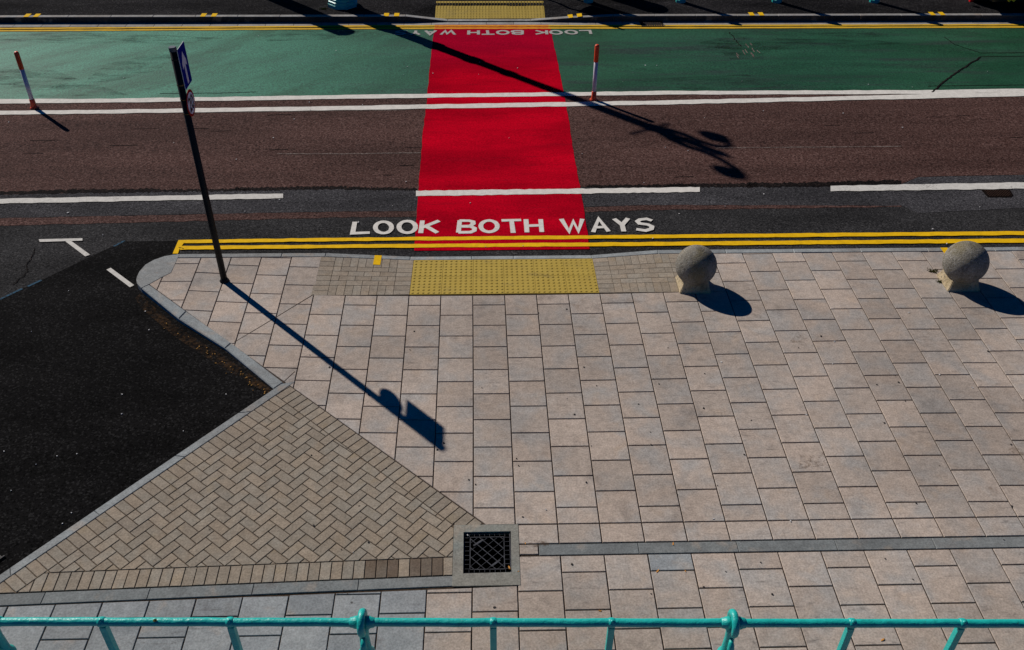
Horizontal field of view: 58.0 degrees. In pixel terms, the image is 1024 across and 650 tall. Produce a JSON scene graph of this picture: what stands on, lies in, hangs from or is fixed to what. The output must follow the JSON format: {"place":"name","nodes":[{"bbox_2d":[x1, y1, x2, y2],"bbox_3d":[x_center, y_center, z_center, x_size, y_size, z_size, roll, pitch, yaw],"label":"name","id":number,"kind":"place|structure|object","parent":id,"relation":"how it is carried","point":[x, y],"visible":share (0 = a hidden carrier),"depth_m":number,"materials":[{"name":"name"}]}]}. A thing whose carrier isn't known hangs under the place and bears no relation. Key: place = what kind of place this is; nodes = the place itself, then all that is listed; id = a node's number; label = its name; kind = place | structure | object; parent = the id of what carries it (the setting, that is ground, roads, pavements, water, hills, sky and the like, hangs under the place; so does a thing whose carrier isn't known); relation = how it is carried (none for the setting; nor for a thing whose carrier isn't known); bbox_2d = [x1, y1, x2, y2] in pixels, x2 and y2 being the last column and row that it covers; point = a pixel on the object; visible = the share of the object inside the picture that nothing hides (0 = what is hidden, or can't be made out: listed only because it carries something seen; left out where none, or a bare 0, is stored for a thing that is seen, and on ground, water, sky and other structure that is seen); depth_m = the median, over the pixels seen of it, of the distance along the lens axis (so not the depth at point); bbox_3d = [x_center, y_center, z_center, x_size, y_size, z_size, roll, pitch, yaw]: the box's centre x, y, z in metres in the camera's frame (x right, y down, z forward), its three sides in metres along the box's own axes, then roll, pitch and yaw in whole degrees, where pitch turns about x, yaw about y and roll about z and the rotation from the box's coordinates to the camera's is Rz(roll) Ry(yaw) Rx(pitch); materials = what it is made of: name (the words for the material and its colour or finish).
{"place":"outdoors","nodes":[
{"label":"outdoors","id":0,"kind":"place"},
{"bbox_2d":[0,241,272,574],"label":"access road","id":1,"kind":"structure","parent":0,"point":[83,355],"depth_m":10.14,"materials":[{"name":"black asphalt"}]},
{"bbox_2d":[164,323,265,393],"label":"fallen leaves","id":2,"kind":"object","parent":1,"relation":"on","point":[224,362],"visible":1,"depth_m":10.50,"materials":[{"name":"brown plant"}]},
{"bbox_2d":[0,248,1023,649],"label":"pavement","id":3,"kind":"structure","parent":0,"point":[482,368],"depth_m":9.38,"materials":[{"name":"beige stone"}]},
{"bbox_2d":[168,41,228,283],"bbox_3d":[-3.659,-1.831,10.929,0.120,3.071,0.354,-1,38,-1],"label":"sign post","id":4,"kind":"object","parent":3,"relation":"on","point":[181,68],"visible":1,"depth_m":10.47,"materials":[{"name":"black painted steel"},{"name":"painted aluminium"}]},
{"bbox_2d":[452,524,520,586],"bbox_3d":[-0.238,2.362,8.625,0.603,0.704,0.686,-1,38,-1],"label":"drain grate","id":5,"kind":"object","parent":3,"relation":"in","point":[483,555],"visible":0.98,"depth_m":8.56,"materials":[{"name":"metal"}]},
{"bbox_2d":[0,608,1023,649],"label":"railing","id":6,"kind":"object","parent":3,"relation":"on","point":[733,623],"visible":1,"depth_m":6.56,"materials":[{"name":"teal metal"}]},
{"bbox_2d":[0,537,1023,605],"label":"drain channel","id":7,"kind":"object","parent":3,"relation":"on","point":[20,599],"visible":1,"depth_m":8.43,"materials":[{"name":"grey concrete"}]},
{"bbox_2d":[309,309,1012,607],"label":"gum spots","id":8,"kind":"object","parent":3,"relation":"on","point":[651,445],"visible":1,"depth_m":9.32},
{"bbox_2d":[675,245,716,293],"bbox_3d":[2.312,-0.722,11.622,0.514,0.585,0.514,-1,38,-1],"label":"ball bollard","id":9,"kind":"object","parent":3,"relation":"on","point":[696,267],"visible":1,"depth_m":11.44,"materials":[{"name":"stone"}]},
{"bbox_2d":[508,542,884,640],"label":"cigarette ends","id":10,"kind":"object","parent":3,"relation":"on","point":[657,571],"visible":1,"depth_m":8.28,"materials":[{"name":"white paper"}]},
{"bbox_2d":[937,241,989,291],"bbox_3d":[5.734,-0.766,11.698,0.540,0.612,0.540,-1,38,-1],"label":"ball bollard","id":11,"kind":"object","parent":3,"relation":"on","point":[965,264],"visible":1,"depth_m":11.53,"materials":[{"name":"stone"}]},
{"bbox_2d":[0,14,1023,581],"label":"road","id":12,"kind":"structure","parent":0,"point":[748,170],"depth_m":14.51,"materials":[{"name":"brown asphalt"}]},
{"bbox_2d":[14,51,38,109],"bbox_3d":[-8.463,-4.256,16.070,0.150,1.032,0.150,-1,38,-1],"label":"marker post","id":13,"kind":"object","parent":12,"relation":"on","point":[33,104],"visible":1,"depth_m":16.06,"materials":[{"name":"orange plastic"}]},
{"bbox_2d":[0,254,294,583],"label":"kerb","id":14,"kind":"structure","parent":12,"relation":"on","point":[153,271],"depth_m":10.25,"materials":[{"name":"grey stone"}]},
{"bbox_2d":[414,26,589,250],"bbox_3d":[-0.290,-3.798,16.400,2.558,0.283,9.426,-1,38,-1],"label":"crossing","id":15,"kind":"object","parent":12,"relation":"on","point":[505,148],"visible":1,"depth_m":15.29,"materials":[{"name":"red asphalt"}]},
{"bbox_2d":[0,28,1023,98],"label":"cycle lane","id":16,"kind":"structure","parent":12,"relation":"on","point":[100,64],"depth_m":18.43,"materials":[{"name":"green asphalt"}]},
{"bbox_2d":[67,35,987,246],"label":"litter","id":17,"kind":"object","parent":16,"relation":"on","point":[470,202],"visible":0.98,"depth_m":15.12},
{"bbox_2d":[0,13,1023,22],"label":"kerb","id":18,"kind":"structure","parent":12,"relation":"on","point":[414,18],"depth_m":20.36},
{"bbox_2d":[0,21,1023,26],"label":"gutter","id":19,"kind":"object","parent":12,"relation":"on","point":[448,23],"visible":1,"depth_m":20.26,"materials":[{"name":"grey concrete"}]},
{"bbox_2d":[638,21,663,26],"bbox_3d":[3.074,-6.627,20.312,0.556,0.022,0.330,-1,38,-1],"label":"gully grate","id":20,"kind":"object","parent":19,"relation":"on","point":[651,23],"visible":1,"depth_m":20.29,"materials":[{"name":"metal"}]},
{"bbox_2d":[590,44,598,100],"bbox_3d":[1.492,-4.512,16.526,0.150,1.037,0.150,-1,38,-1],"label":"marker post","id":21,"kind":"object","parent":12,"relation":"on","point":[595,71],"visible":1,"depth_m":16.51,"materials":[{"name":"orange plastic"}]},
{"bbox_2d":[178,247,1023,259],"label":"kerb","id":22,"kind":"structure","parent":12,"relation":"on","point":[723,251],"depth_m":12.40,"materials":[{"name":"grey stone"}]},
{"bbox_2d":[981,189,1012,197],"bbox_3d":[7.386,-1.999,14.011,0.455,0.018,0.263,-1,38,-1],"label":"manhole cover","id":23,"kind":"object","parent":12,"relation":"on","point":[997,193],"visible":1,"depth_m":14.00,"materials":[{"name":"metal"}]},
{"bbox_2d":[0,0,1023,18],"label":"footway","id":24,"kind":"structure","parent":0,"point":[488,9],"depth_m":20.74,"materials":[{"name":"concrete"}]},
{"bbox_2d":[328,0,357,9],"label":"lamp column","id":25,"kind":"structure","parent":24,"relation":"on","point":[341,4],"depth_m":20.52,"materials":[{"name":"teal paint"}]},
{"bbox_2d":[319,7,941,282],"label":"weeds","id":26,"kind":"object","parent":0,"point":[931,270],"visible":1,"depth_m":12.07,"materials":[{"name":"green plant"}]},
{"bbox_2d":[869,0,879,2],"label":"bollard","id":27,"kind":"object","parent":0,"point":[874,1],"visible":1,"depth_m":21.12,"materials":[{"name":"teal paint"}]},
{"bbox_2d":[969,0,1023,1],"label":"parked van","id":28,"kind":"object","parent":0,"point":[1001,0],"visible":1,"depth_m":20.57,"materials":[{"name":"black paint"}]}
]}

